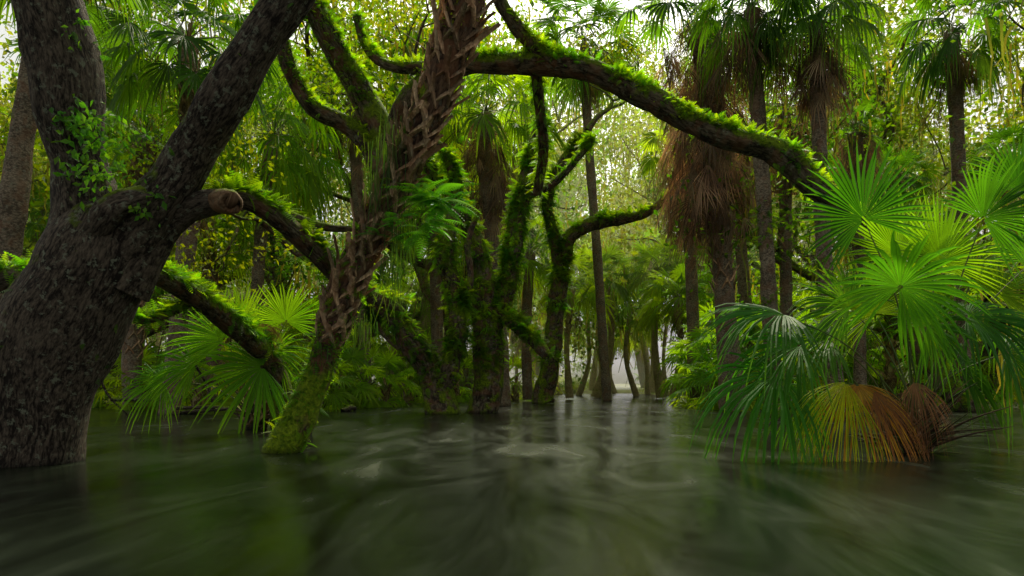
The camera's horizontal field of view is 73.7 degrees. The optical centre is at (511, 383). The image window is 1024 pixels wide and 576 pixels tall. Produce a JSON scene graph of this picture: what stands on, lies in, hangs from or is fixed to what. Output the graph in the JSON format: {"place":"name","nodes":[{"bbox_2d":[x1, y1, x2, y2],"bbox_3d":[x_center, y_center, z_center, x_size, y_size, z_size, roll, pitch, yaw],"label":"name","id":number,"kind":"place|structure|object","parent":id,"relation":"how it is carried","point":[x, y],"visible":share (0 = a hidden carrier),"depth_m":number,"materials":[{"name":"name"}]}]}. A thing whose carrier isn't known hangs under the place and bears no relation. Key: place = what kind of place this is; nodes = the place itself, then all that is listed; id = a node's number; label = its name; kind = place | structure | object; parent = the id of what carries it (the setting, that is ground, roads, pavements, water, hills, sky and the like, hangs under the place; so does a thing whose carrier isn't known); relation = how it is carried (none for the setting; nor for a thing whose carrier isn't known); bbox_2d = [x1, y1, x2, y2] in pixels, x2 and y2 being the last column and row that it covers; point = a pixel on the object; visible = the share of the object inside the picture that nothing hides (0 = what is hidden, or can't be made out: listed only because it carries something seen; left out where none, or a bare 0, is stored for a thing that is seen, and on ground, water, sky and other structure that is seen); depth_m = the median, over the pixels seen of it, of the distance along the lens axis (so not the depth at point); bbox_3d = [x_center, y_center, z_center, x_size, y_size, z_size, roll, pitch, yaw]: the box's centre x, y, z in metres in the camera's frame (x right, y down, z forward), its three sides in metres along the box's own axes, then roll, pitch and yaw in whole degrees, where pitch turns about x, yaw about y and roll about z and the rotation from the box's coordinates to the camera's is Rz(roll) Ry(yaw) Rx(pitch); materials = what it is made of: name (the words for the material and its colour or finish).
{"place":"outdoors","nodes":[
{"label":"outdoors","id":0,"kind":"place"},
{"bbox_2d":[0,384,1023,575],"bbox_3d":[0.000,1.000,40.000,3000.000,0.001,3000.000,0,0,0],"label":"river water","id":1,"kind":"structure","parent":0,"point":[621,484],"depth_m":5.83,"materials":[{"name":"green liquid"}]},
{"bbox_2d":[2,7,137,142],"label":"cabbage palm","id":2,"kind":"object","parent":1,"relation":"in","point":[106,74],"visible":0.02,"depth_m":31.67,"materials":[{"name":"green plant"}]},
{"bbox_2d":[0,0,148,297],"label":"cabbage palm","id":3,"kind":"object","parent":1,"relation":"in","point":[16,181],"visible":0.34,"depth_m":15.81,"materials":[{"name":"brown wood"}]},
{"bbox_2d":[105,90,179,409],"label":"cabbage palm","id":4,"kind":"object","parent":1,"relation":"in","point":[132,349],"visible":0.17,"depth_m":25.69,"materials":[{"name":"green plant"}]},
{"bbox_2d":[86,0,297,414],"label":"cabbage palm","id":5,"kind":"object","parent":1,"relation":"in","point":[188,72],"visible":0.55,"depth_m":21.70,"materials":[{"name":"green plant"}]},
{"bbox_2d":[0,0,415,467],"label":"live oak tree","id":6,"kind":"object","parent":1,"relation":"in","point":[77,287],"visible":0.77,"depth_m":8.23,"materials":[{"name":"brown plant"}]},
{"bbox_2d":[132,257,292,428],"bbox_3d":[-5.832,-0.410,12.667,1.545,3.530,5.447,0,0,9],"label":"mossy branch","id":7,"kind":"object","parent":1,"relation":"in","point":[185,287],"visible":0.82,"depth_m":12.63,"materials":[{"name":"green plant"}]},
{"bbox_2d":[159,156,270,402],"bbox_3d":[-13.223,-4.563,29.969,5.500,11.335,6.043,0,0,0],"label":"cabbage palm","id":8,"kind":"object","parent":1,"relation":"in","point":[215,277],"visible":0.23,"depth_m":29.75,"materials":[{"name":"green plant"}]},
{"bbox_2d":[113,279,319,433],"bbox_3d":[-6.038,-0.334,14.337,4.158,4.046,2.140,0,0,-25],"label":"palmetto palm","id":9,"kind":"object","parent":1,"relation":"on","point":[257,404],"visible":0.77,"depth_m":14.26,"materials":[{"name":"green plant"}]},
{"bbox_2d":[101,365,356,414],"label":"fallen branches","id":10,"kind":"object","parent":1,"relation":"on","point":[214,408],"visible":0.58,"depth_m":22.12,"materials":[{"name":"brown wood"}]},
{"bbox_2d":[202,61,349,388],"bbox_3d":[-9.863,-6.110,28.260,6.271,14.270,6.672,0,0,0],"label":"cabbage palm","id":11,"kind":"object","parent":1,"relation":"on","point":[305,180],"visible":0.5,"depth_m":27.67,"materials":[{"name":"green plant"}]},
{"bbox_2d":[105,0,481,413],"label":"live oak tree","id":12,"kind":"object","parent":1,"relation":"in","point":[435,377],"visible":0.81,"depth_m":21.86,"materials":[{"name":"green plant"}]},
{"bbox_2d":[261,0,500,453],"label":"cabbage palm","id":13,"kind":"object","parent":1,"relation":"in","point":[458,35],"visible":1,"depth_m":9.34,"materials":[{"name":"brown wood"}]},
{"bbox_2d":[338,0,600,412],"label":"live oak tree","id":14,"kind":"object","parent":1,"relation":"in","point":[495,313],"visible":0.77,"depth_m":23.01,"materials":[{"name":"green plant"}]},
{"bbox_2d":[429,40,566,405],"bbox_3d":[-0.877,-6.998,30.056,6.646,16.035,6.067,0,0,-16],"label":"cabbage palm","id":15,"kind":"object","parent":1,"relation":"on","point":[485,159],"visible":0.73,"depth_m":29.47,"materials":[{"name":"green plant"}]},
{"bbox_2d":[499,215,552,399],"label":"cabbage palm","id":16,"kind":"object","parent":1,"relation":"on","point":[532,264],"visible":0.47,"depth_m":37.73,"materials":[{"name":"green plant"}]},
{"bbox_2d":[243,0,926,434],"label":"live oak tree","id":17,"kind":"object","parent":1,"relation":"in","point":[537,60],"visible":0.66,"depth_m":11.57,"materials":[{"name":"green plant"}]},
{"bbox_2d":[563,291,606,395],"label":"cabbage palm","id":18,"kind":"object","parent":1,"relation":"in","point":[580,389],"visible":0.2,"depth_m":53.82,"materials":[{"name":"green wood"}]},
{"bbox_2d":[529,0,646,400],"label":"cabbage palm","id":19,"kind":"object","parent":1,"relation":"in","point":[587,93],"visible":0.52,"depth_m":37.76,"materials":[{"name":"green plant"}]},
{"bbox_2d":[572,241,639,397],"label":"cabbage palm","id":20,"kind":"object","parent":1,"relation":"in","point":[622,291],"visible":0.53,"depth_m":45.66,"materials":[{"name":"green plant"}]},
{"bbox_2d":[532,7,689,403],"bbox_3d":[5.039,-9.003,35.007,8.120,20.512,5.734,0,0,0],"label":"live oak tree","id":21,"kind":"object","parent":1,"relation":"in","point":[561,245],"visible":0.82,"depth_m":33.75,"materials":[{"name":"green plant"}]},
{"bbox_2d":[605,275,662,396],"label":"cabbage palm","id":22,"kind":"object","parent":1,"relation":"in","point":[632,384],"visible":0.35,"depth_m":49.79,"materials":[{"name":"green plant"}]},
{"bbox_2d":[612,311,667,394],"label":"cabbage palm","id":23,"kind":"object","parent":1,"relation":"in","point":[647,388],"visible":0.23,"depth_m":59.83,"materials":[{"name":"green plant"}]},
{"bbox_2d":[619,234,697,397],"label":"cabbage palm","id":24,"kind":"object","parent":1,"relation":"on","point":[647,254],"visible":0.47,"depth_m":43.67,"materials":[{"name":"green plant"}]},
{"bbox_2d":[637,289,683,395],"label":"cabbage palm","id":25,"kind":"object","parent":1,"relation":"in","point":[665,338],"visible":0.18,"depth_m":55.85,"materials":[{"name":"plant"}]},
{"bbox_2d":[633,101,707,400],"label":"cabbage palm","id":26,"kind":"object","parent":1,"relation":"in","point":[692,302],"visible":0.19,"depth_m":31.77,"materials":[{"name":"green plant"}]},
{"bbox_2d":[606,0,785,410],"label":"cabbage palm","id":27,"kind":"object","parent":1,"relation":"on","point":[710,188],"visible":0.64,"depth_m":23.61,"materials":[{"name":"brown plant"}]},
{"bbox_2d":[663,234,734,395],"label":"cabbage palm","id":28,"kind":"object","parent":1,"relation":"in","point":[671,266],"visible":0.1,"depth_m":47.56,"materials":[{"name":"green plant"}]},
{"bbox_2d":[693,78,779,356],"bbox_3d":[9.828,-6.363,30.085,4.749,14.654,5.018,0,0,0],"label":"cabbage palm","id":29,"kind":"object","parent":1,"relation":"in","point":[742,285],"visible":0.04,"depth_m":29.78,"materials":[{"name":"brown plant"}]},
{"bbox_2d":[682,0,820,415],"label":"cabbage palm","id":30,"kind":"object","parent":1,"relation":"on","point":[764,214],"visible":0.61,"depth_m":20.80,"materials":[{"name":"green plant"}]},
{"bbox_2d":[742,0,892,417],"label":"cabbage palm","id":31,"kind":"object","parent":1,"relation":"in","point":[819,63],"visible":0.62,"depth_m":19.77,"materials":[{"name":"plant"}]},
{"bbox_2d":[687,135,1023,463],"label":"palmetto palm","id":32,"kind":"object","parent":1,"relation":"in","point":[913,430],"visible":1,"depth_m":9.42,"materials":[{"name":"green plant"}]},
{"bbox_2d":[0,0,1023,383],"label":"sky","id":33,"kind":"structure","parent":0,"point":[621,377],"materials":[{"name":"white"}]},
{"bbox_2d":[98,384,1023,402],"bbox_3d":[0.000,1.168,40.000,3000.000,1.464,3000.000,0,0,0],"label":"ground","id":34,"kind":"structure","parent":0,"point":[620,390],"depth_m":75.36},
{"bbox_2d":[23,180,49,256],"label":"cabbage palm","id":35,"kind":"object","parent":34,"relation":"on","point":[29,227],"visible":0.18,"depth_m":39.46,"materials":[{"name":"green plant"}]},
{"bbox_2d":[0,65,130,390],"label":"live oak tree","id":36,"kind":"object","parent":34,"relation":"on","point":[9,119],"visible":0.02,"depth_m":43.71,"materials":[{"name":"green plant"}]},
{"bbox_2d":[0,60,168,342],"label":"live oak tree","id":37,"kind":"object","parent":34,"relation":"on","point":[35,174],"visible":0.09,"depth_m":40.97,"materials":[{"name":"green plant"}]},
{"bbox_2d":[91,340,162,407],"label":"palmetto palm","id":38,"kind":"object","parent":34,"relation":"on","point":[102,402],"visible":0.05,"depth_m":29.43,"materials":[{"name":"green plant"}]},
{"bbox_2d":[0,0,262,346],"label":"live oak tree","id":39,"kind":"object","parent":34,"relation":"on","point":[26,243],"visible":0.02,"depth_m":37.74,"materials":[{"name":"green plant"}]},
{"bbox_2d":[94,345,195,410],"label":"palmetto palm","id":40,"kind":"object","parent":34,"relation":"on","point":[127,406],"visible":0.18,"depth_m":26.57,"materials":[{"name":"green plant"}]},
{"bbox_2d":[0,0,360,368],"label":"live oak tree","id":41,"kind":"object","parent":34,"relation":"on","point":[271,269],"visible":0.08,"depth_m":37.47,"materials":[{"name":"green plant"}]},
{"bbox_2d":[136,340,253,410],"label":"palmetto palm","id":42,"kind":"object","parent":34,"relation":"on","point":[195,400],"visible":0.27,"depth_m":25.88,"materials":[{"name":"green plant"}]},
{"bbox_2d":[28,41,368,391],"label":"live oak tree","id":43,"kind":"object","parent":34,"relation":"on","point":[285,126],"visible":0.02,"depth_m":47.53,"materials":[{"name":"green plant"}]},
{"bbox_2d":[30,25,411,389],"bbox_3d":[-16.099,-8.621,36.397,22.736,23.261,17.906,0,0,42],"label":"live oak tree","id":44,"kind":"object","parent":34,"relation":"on","point":[289,270],"visible":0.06,"depth_m":35.55,"materials":[{"name":"green plant"}]},
{"bbox_2d":[112,93,424,384],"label":"live oak tree","id":45,"kind":"object","parent":34,"relation":"on","point":[343,242],"visible":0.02,"depth_m":46.37,"materials":[{"name":"green plant"}]},
{"bbox_2d":[239,318,313,389],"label":"cabbage palm","id":46,"kind":"object","parent":34,"relation":"on","point":[293,331],"visible":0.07,"depth_m":32.21,"materials":[{"name":"green plant"}]},
{"bbox_2d":[277,290,344,368],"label":"cabbage palm","id":47,"kind":"object","parent":34,"relation":"on","point":[307,338],"visible":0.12,"depth_m":33.45,"materials":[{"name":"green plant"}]},
{"bbox_2d":[262,341,362,411],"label":"palmetto palm","id":48,"kind":"object","parent":34,"relation":"on","point":[337,402],"visible":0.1,"depth_m":24.66,"materials":[{"name":"green plant"}]},
{"bbox_2d":[290,330,370,393],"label":"cabbage palm","id":49,"kind":"object","parent":34,"relation":"on","point":[357,374],"visible":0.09,"depth_m":29.59,"materials":[{"name":"green plant"}]},
{"bbox_2d":[106,0,556,394],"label":"live oak tree","id":50,"kind":"object","parent":34,"relation":"on","point":[396,76],"visible":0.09,"depth_m":35.38,"materials":[{"name":"green plant"}]},
{"bbox_2d":[292,343,385,408],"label":"palmetto palm","id":51,"kind":"object","parent":34,"relation":"on","point":[346,366],"visible":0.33,"depth_m":27.94,"materials":[{"name":"green plant"}]},
{"bbox_2d":[291,50,402,391],"bbox_3d":[-8.025,-7.896,34.075,5.668,17.628,5.711,0,0,0],"label":"cabbage palm","id":52,"kind":"object","parent":34,"relation":"on","point":[356,164],"visible":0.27,"depth_m":33.71,"materials":[{"name":"green plant"}]},
{"bbox_2d":[338,344,409,405],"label":"palmetto palm","id":53,"kind":"object","parent":34,"relation":"on","point":[372,353],"visible":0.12,"depth_m":30.77,"materials":[{"name":"green plant"}]},
{"bbox_2d":[347,318,401,374],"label":"cabbage palm","id":54,"kind":"object","parent":34,"relation":"on","point":[383,348],"visible":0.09,"depth_m":40.50,"materials":[{"name":"green plant"}]},
{"bbox_2d":[348,347,422,407],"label":"palmetto palm","id":55,"kind":"object","parent":34,"relation":"on","point":[390,362],"visible":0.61,"depth_m":29.66,"materials":[{"name":"green plant"}]},
{"bbox_2d":[373,352,423,402],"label":"palmetto palm","id":56,"kind":"object","parent":34,"relation":"on","point":[407,399],"visible":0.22,"depth_m":35.32,"materials":[{"name":"green plant"}]},
{"bbox_2d":[378,275,423,387],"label":"cabbage palm","id":57,"kind":"object","parent":34,"relation":"on","point":[404,285],"visible":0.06,"depth_m":47.49,"materials":[{"name":"green plant"}]},
{"bbox_2d":[248,90,608,342],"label":"live oak tree","id":58,"kind":"object","parent":34,"relation":"on","point":[316,282],"visible":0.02,"depth_m":71.75,"materials":[{"name":"green plant"}]},
{"bbox_2d":[172,0,698,394],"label":"live oak tree","id":59,"kind":"object","parent":34,"relation":"on","point":[570,187],"visible":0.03,"depth_m":49.97,"materials":[{"name":"green plant"}]},
{"bbox_2d":[397,181,476,360],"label":"cabbage palm","id":60,"kind":"object","parent":34,"relation":"on","point":[436,320],"visible":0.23,"depth_m":35.72,"materials":[{"name":"green plant"}]},
{"bbox_2d":[418,353,473,401],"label":"palmetto palm","id":61,"kind":"object","parent":34,"relation":"on","point":[462,397],"visible":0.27,"depth_m":37.57,"materials":[{"name":"green plant"}]},
{"bbox_2d":[285,58,611,386],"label":"live oak tree","id":62,"kind":"object","parent":34,"relation":"on","point":[416,315],"visible":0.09,"depth_m":50.01,"materials":[{"name":"green plant"}]},
{"bbox_2d":[315,0,674,398],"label":"live oak tree","id":63,"kind":"object","parent":34,"relation":"on","point":[424,308],"visible":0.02,"depth_m":50.29,"materials":[{"name":"green plant"}]},
{"bbox_2d":[342,19,670,379],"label":"live oak tree","id":64,"kind":"object","parent":34,"relation":"on","point":[581,210],"visible":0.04,"depth_m":94.25,"materials":[{"name":"green plant"}]},
{"bbox_2d":[1,62,1022,385],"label":"distant foliage","id":65,"kind":"object","parent":34,"relation":"on","point":[573,364],"visible":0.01,"depth_m":83.93,"materials":[{"name":"green plant"}]},
{"bbox_2d":[509,352,539,400],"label":"palmetto palm","id":66,"kind":"object","parent":34,"relation":"on","point":[515,395],"visible":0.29,"depth_m":39.73,"materials":[{"name":"green plant"}]},
{"bbox_2d":[457,109,656,329],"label":"live oak tree","id":67,"kind":"object","parent":34,"relation":"on","point":[577,167],"visible":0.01,"depth_m":90.77,"materials":[{"name":"green plant"}]},
{"bbox_2d":[95,359,1023,408],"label":"undergrowth","id":68,"kind":"object","parent":34,"relation":"on","point":[562,386],"visible":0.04,"depth_m":27.88,"materials":[{"name":"green plant"}]},
{"bbox_2d":[533,247,617,397],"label":"cabbage palm","id":69,"kind":"object","parent":34,"relation":"on","point":[587,299],"visible":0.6,"depth_m":41.81,"materials":[{"name":"green plant"}]},
{"bbox_2d":[508,136,656,379],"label":"live oak tree","id":70,"kind":"object","parent":34,"relation":"on","point":[583,214],"visible":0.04,"depth_m":119.85,"materials":[{"name":"green plant"}]},
{"bbox_2d":[576,235,614,390],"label":"cabbage palm","id":71,"kind":"object","parent":34,"relation":"on","point":[593,376],"visible":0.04,"depth_m":69.75,"materials":[{"name":"green wood"}]},
{"bbox_2d":[593,327,640,392],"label":"cabbage palm","id":72,"kind":"object","parent":34,"relation":"on","point":[613,389],"visible":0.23,"depth_m":67.81,"materials":[{"name":"brown wood"}]},
{"bbox_2d":[556,23,734,387],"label":"live oak tree","id":73,"kind":"object","parent":34,"relation":"on","point":[640,367],"visible":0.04,"depth_m":114.18,"materials":[{"name":"green plant"}]},
{"bbox_2d":[626,227,672,392],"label":"cabbage palm","id":74,"kind":"object","parent":34,"relation":"on","point":[651,366],"visible":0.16,"depth_m":63.75,"materials":[{"name":"green plant"}]},
{"bbox_2d":[633,260,713,398],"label":"cabbage palm","id":75,"kind":"object","parent":34,"relation":"on","point":[678,302],"visible":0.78,"depth_m":39.83,"materials":[{"name":"green plant"}]},
{"bbox_2d":[656,322,717,404],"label":"cabbage palm","id":76,"kind":"object","parent":34,"relation":"on","point":[676,349],"visible":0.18,"depth_m":31.74,"materials":[{"name":"green plant"}]},
{"bbox_2d":[660,260,714,351],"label":"cabbage palm","id":77,"kind":"object","parent":34,"relation":"on","point":[707,278],"visible":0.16,"depth_m":41.77,"materials":[{"name":"green plant"}]},
{"bbox_2d":[585,0,790,295],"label":"live oak tree","id":78,"kind":"object","parent":34,"relation":"on","point":[637,141],"visible":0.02,"depth_m":68.21,"materials":[{"name":"green plant"}]},
{"bbox_2d":[662,302,714,395],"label":"cabbage palm","id":79,"kind":"object","parent":34,"relation":"on","point":[701,314],"visible":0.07,"depth_m":33.84,"materials":[{"name":"green plant"}]},
{"bbox_2d":[658,340,754,408],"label":"palmetto palm","id":80,"kind":"object","parent":34,"relation":"on","point":[682,401],"visible":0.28,"depth_m":28.28,"materials":[{"name":"green plant"}]},
{"bbox_2d":[573,114,843,322],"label":"live oak tree","id":81,"kind":"object","parent":34,"relation":"on","point":[614,201],"visible":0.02,"depth_m":105.72,"materials":[{"name":"green plant"}]},
{"bbox_2d":[683,317,763,401],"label":"cabbage palm","id":82,"kind":"object","parent":34,"relation":"on","point":[710,337],"visible":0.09,"depth_m":30.06,"materials":[{"name":"green plant"}]},
{"bbox_2d":[679,339,791,410],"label":"palmetto palm","id":83,"kind":"object","parent":34,"relation":"on","point":[702,397],"visible":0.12,"depth_m":26.17,"materials":[{"name":"green plant"}]},
{"bbox_2d":[705,308,805,403],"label":"cabbage palm","id":84,"kind":"object","parent":34,"relation":"on","point":[754,330],"visible":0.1,"depth_m":27.85,"materials":[{"name":"green plant"}]},
{"bbox_2d":[741,82,811,401],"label":"cabbage palm","id":85,"kind":"object","parent":34,"relation":"on","point":[786,282],"visible":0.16,"depth_m":26.79,"materials":[{"name":"brown plant"}]},
{"bbox_2d":[534,11,1022,374],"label":"live oak tree","id":86,"kind":"object","parent":34,"relation":"on","point":[649,179],"visible":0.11,"depth_m":49.19,"materials":[{"name":"green plant"}]},
{"bbox_2d":[761,309,854,397],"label":"cabbage palm","id":87,"kind":"object","parent":34,"relation":"on","point":[809,320],"visible":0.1,"depth_m":27.49,"materials":[{"name":"green plant"}]},
{"bbox_2d":[600,0,1022,387],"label":"live oak tree","id":88,"kind":"object","parent":34,"relation":"on","point":[755,264],"visible":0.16,"depth_m":40.97,"materials":[{"name":"green plant"}]},
{"bbox_2d":[641,0,1003,411],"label":"live oak tree","id":89,"kind":"object","parent":34,"relation":"on","point":[961,405],"visible":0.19,"depth_m":25.32,"materials":[{"name":"green plant"}]},
{"bbox_2d":[798,318,900,406],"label":"cabbage palm","id":90,"kind":"object","parent":34,"relation":"on","point":[875,354],"visible":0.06,"depth_m":29.30,"materials":[{"name":"green plant"}]},
{"bbox_2d":[829,97,886,404],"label":"cabbage palm","id":91,"kind":"object","parent":34,"relation":"on","point":[859,374],"visible":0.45,"depth_m":25.79,"materials":[{"name":"green plant"}]},
{"bbox_2d":[727,0,1023,389],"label":"live oak tree","id":92,"kind":"object","parent":34,"relation":"on","point":[880,4],"visible":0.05,"depth_m":50.51,"materials":[{"name":"green plant"}]},
{"bbox_2d":[728,96,1022,342],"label":"live oak tree","id":93,"kind":"object","parent":34,"relation":"on","point":[945,187],"depth_m":75.74,"materials":[{"name":"green plant"}]},
{"bbox_2d":[731,0,1023,414],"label":"live oak tree","id":94,"kind":"object","parent":34,"relation":"on","point":[977,295],"visible":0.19,"depth_m":22.48,"materials":[{"name":"green plant"}]},
{"bbox_2d":[734,65,1023,359],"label":"live oak tree","id":95,"kind":"object","parent":34,"relation":"on","point":[919,152],"visible":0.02,"depth_m":54.79,"materials":[{"name":"green plant"}]},
{"bbox_2d":[809,290,954,408],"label":"cabbage palm","id":96,"kind":"object","parent":34,"relation":"on","point":[890,377],"visible":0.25,"depth_m":27.96,"materials":[{"name":"green plant"}]},
{"bbox_2d":[868,146,943,400],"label":"cabbage palm","id":97,"kind":"object","parent":34,"relation":"on","point":[924,179],"visible":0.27,"depth_m":33.06,"materials":[{"name":"green plant"}]},
{"bbox_2d":[872,0,1023,328],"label":"live oak tree","id":98,"kind":"object","parent":34,"relation":"on","point":[1019,117],"visible":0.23,"depth_m":38.97,"materials":[{"name":"green plant"}]},
{"bbox_2d":[889,0,1023,385],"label":"cabbage palm","id":99,"kind":"object","parent":34,"relation":"on","point":[950,65],"visible":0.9,"depth_m":24.77,"materials":[{"name":"green plant"}]},
{"bbox_2d":[933,304,1023,408],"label":"cabbage palm","id":100,"kind":"object","parent":34,"relation":"on","point":[989,370],"visible":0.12,"depth_m":26.57,"materials":[{"name":"green plant"}]},
{"bbox_2d":[966,122,1023,405],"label":"live oak tree","id":101,"kind":"object","parent":34,"relation":"on","point":[1008,132],"visible":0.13,"depth_m":30.39,"materials":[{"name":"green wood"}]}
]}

